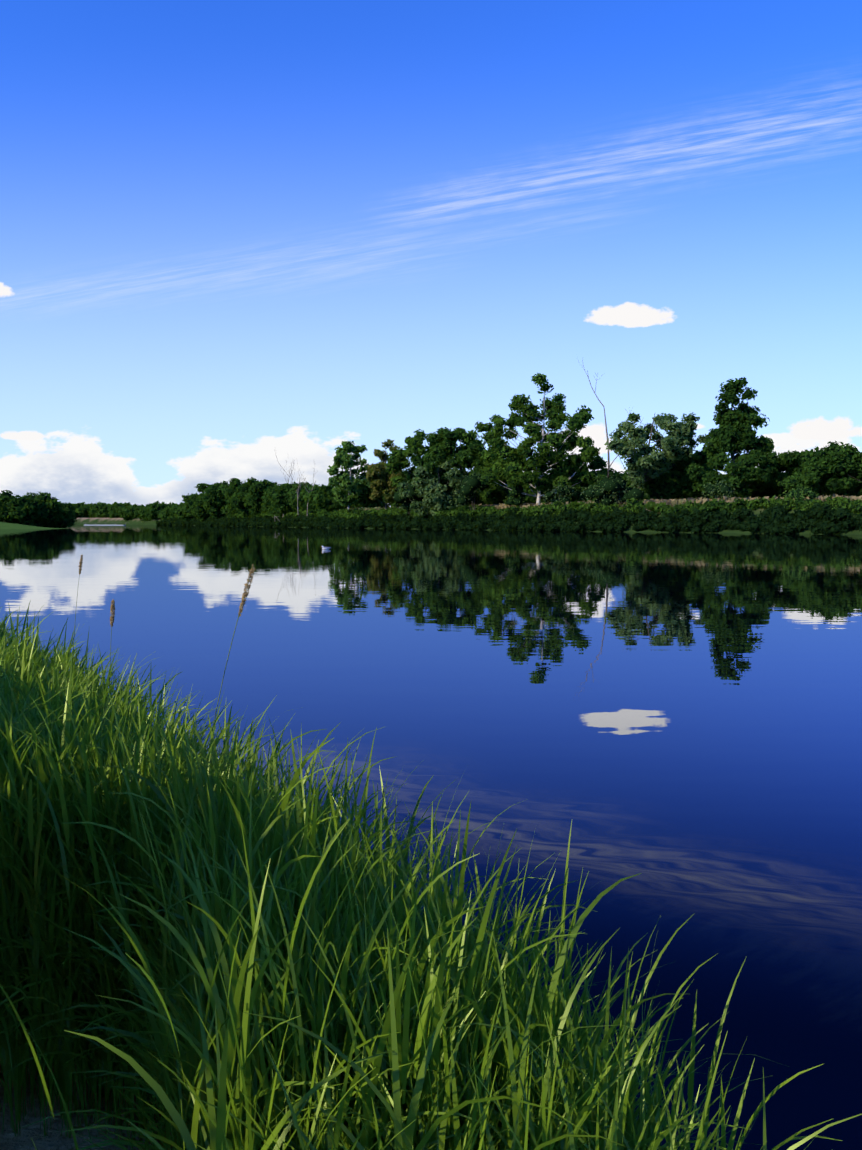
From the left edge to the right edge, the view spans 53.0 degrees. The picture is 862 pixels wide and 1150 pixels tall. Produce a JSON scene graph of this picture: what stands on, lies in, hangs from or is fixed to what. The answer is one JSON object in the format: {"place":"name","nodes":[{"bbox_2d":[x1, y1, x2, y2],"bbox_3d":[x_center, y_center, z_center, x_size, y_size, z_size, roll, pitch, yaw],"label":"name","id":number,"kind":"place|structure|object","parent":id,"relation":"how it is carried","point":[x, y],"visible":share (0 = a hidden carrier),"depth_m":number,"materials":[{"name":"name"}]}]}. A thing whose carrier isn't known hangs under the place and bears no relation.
{"place":"outdoors","nodes":[
{"label":"outdoors","id":0,"kind":"place"},
{"bbox_2d":[0,525,861,1149],"bbox_3d":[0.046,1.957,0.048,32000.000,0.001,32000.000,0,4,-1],"label":"river water","id":1,"kind":"structure","parent":0,"point":[674,719],"depth_m":8.93,"materials":[{"name":"blue liquid"}]},
{"bbox_2d":[0,506,861,1149],"bbox_3d":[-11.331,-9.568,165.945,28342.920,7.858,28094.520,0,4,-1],"label":"terrain","id":2,"kind":"structure","parent":0,"point":[22,1138],"depth_m":2.53,"materials":[{"name":"green plant"}]},
{"bbox_2d":[0,490,76,527],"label":"headland trees","id":3,"kind":"object","parent":2,"relation":"on","point":[42,509],"visible":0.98,"depth_m":252.23,"materials":[{"name":"green plant"}]},
{"bbox_2d":[64,500,181,521],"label":"trees","id":4,"kind":"object","parent":2,"relation":"on","point":[125,511],"visible":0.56,"depth_m":555.88,"materials":[{"name":"green plant"}]},
{"bbox_2d":[174,477,347,521],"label":"trees","id":5,"kind":"object","parent":2,"relation":"on","point":[252,496],"visible":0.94,"depth_m":346.41,"materials":[{"name":"green plant"}]},
{"bbox_2d":[274,450,315,515],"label":"dead tree","id":6,"kind":"object","parent":2,"relation":"on","point":[298,485],"visible":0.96,"depth_m":302.06,"materials":[{"name":"grey plant"}]},
{"bbox_2d":[327,441,371,510],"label":"birch tree","id":7,"kind":"object","parent":2,"relation":"on","point":[357,490],"visible":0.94,"depth_m":269.30,"materials":[{"name":"green plant"}]},
{"bbox_2d":[366,439,409,509],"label":"autumn tree","id":8,"kind":"object","parent":2,"relation":"on","point":[380,483],"visible":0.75,"depth_m":249.59,"materials":[{"name":"green plant"}]},
{"bbox_2d":[384,429,440,504],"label":"tree","id":9,"kind":"object","parent":2,"relation":"on","point":[415,446],"visible":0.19,"depth_m":239.97,"materials":[{"name":"green plant"}]},
{"bbox_2d":[0,600,861,1149],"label":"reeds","id":10,"kind":"object","parent":2,"relation":"on","point":[202,946],"visible":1,"depth_m":1.88,"materials":[{"name":"green plant"}]},
{"bbox_2d":[73,555,82,643],"bbox_3d":[-2.542,0.464,6.185,0.191,1.226,0.029,2,4,30],"label":"reed seed stalk","id":11,"kind":"object","parent":10,"relation":"on","point":[80,563],"visible":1,"depth_m":6.12,"materials":[{"name":"brown plant"}]},
{"bbox_2d":[108,599,114,717],"bbox_3d":[-1.472,0.659,3.986,0.099,1.108,0.029,3,5,44],"label":"reed seed stalk","id":12,"kind":"object","parent":10,"relation":"on","point":[112,608],"visible":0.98,"depth_m":3.93,"materials":[{"name":"brown plant"}]},
{"bbox_2d":[207,564,255,757],"bbox_3d":[-0.789,0.607,3.229,0.344,1.305,0.029,2,4,25],"label":"reed seed stalk","id":13,"kind":"object","parent":10,"relation":"on","point":[247,586],"visible":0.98,"depth_m":3.15,"materials":[{"name":"brown plant"}]},
{"bbox_2d":[398,461,469,516],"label":"willow tree","id":14,"kind":"object","parent":2,"relation":"on","point":[439,500],"visible":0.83,"depth_m":223.43,"materials":[{"name":"green plant"}]},
{"bbox_2d":[410,427,485,496],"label":"tree","id":15,"kind":"object","parent":2,"relation":"on","point":[463,456],"visible":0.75,"depth_m":228.07,"materials":[{"name":"green plant"}]},
{"bbox_2d":[469,448,509,504],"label":"tree","id":16,"kind":"object","parent":2,"relation":"on","point":[494,495],"visible":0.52,"depth_m":219.78,"materials":[{"name":"green plant"}]},
{"bbox_2d":[156,502,861,534],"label":"hedge","id":17,"kind":"object","parent":2,"relation":"on","point":[780,521],"visible":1,"depth_m":169.71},
{"bbox_2d":[164,494,861,518],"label":"bushes","id":18,"kind":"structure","parent":2,"relation":"on","point":[711,506],"depth_m":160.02,"materials":[{"name":"green plant"}]},
{"bbox_2d":[462,372,600,504],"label":"tree","id":19,"kind":"object","parent":2,"relation":"on","point":[523,464],"visible":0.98,"depth_m":194.93,"materials":[{"name":"green plant"}]},
{"bbox_2d":[390,471,734,515],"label":"bushes","id":20,"kind":"object","parent":2,"relation":"on","point":[606,491],"visible":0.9,"depth_m":176.81,"materials":[{"name":"green plant"}]},
{"bbox_2d":[557,446,616,496],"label":"tree","id":21,"kind":"object","parent":2,"relation":"on","point":[572,460],"visible":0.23,"depth_m":208.65,"materials":[{"name":"green plant"}]},
{"bbox_2d":[334,467,861,507],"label":"trees","id":22,"kind":"object","parent":2,"relation":"on","point":[678,485],"visible":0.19,"depth_m":185.90,"materials":[{"name":"green plant"}]},
{"bbox_2d":[582,365,641,476],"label":"dead snag","id":23,"kind":"object","parent":2,"relation":"on","point":[609,465],"visible":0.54,"depth_m":186.91,"materials":[{"name":"grey wood"}]},
{"bbox_2d":[604,411,708,489],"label":"tree","id":24,"kind":"object","parent":2,"relation":"on","point":[643,460],"visible":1,"depth_m":176.15,"materials":[{"name":"green plant"}]},
{"bbox_2d":[502,484,818,506],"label":"bushes","id":25,"kind":"object","parent":2,"relation":"on","point":[515,496],"visible":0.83,"depth_m":199.41,"materials":[{"name":"green plant"}]},
{"bbox_2d":[663,448,719,475],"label":"tree","id":26,"kind":"object","parent":2,"relation":"on","point":[700,458],"visible":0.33,"depth_m":188.51,"materials":[{"name":"green plant"}]},
{"bbox_2d":[685,377,780,498],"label":"tree","id":27,"kind":"object","parent":2,"relation":"on","point":[733,434],"visible":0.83,"depth_m":166.71,"materials":[{"name":"green plant"}]},
{"bbox_2d":[765,441,861,496],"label":"tree","id":28,"kind":"object","parent":2,"relation":"on","point":[807,468],"visible":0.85,"depth_m":161.97,"materials":[{"name":"green plant"}]},
{"bbox_2d":[827,451,861,496],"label":"tree","id":29,"kind":"object","parent":2,"relation":"on","point":[841,469],"visible":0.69,"depth_m":160.33,"materials":[{"name":"green plant"}]},
{"bbox_2d":[0,0,861,506],"label":"sky","id":30,"kind":"structure","parent":0,"point":[234,233],"materials":[{"name":"blue"}]},
{"bbox_2d":[345,494,861,513],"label":"embankment","id":31,"kind":"structure","parent":0,"point":[672,502],"depth_m":166.50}
]}

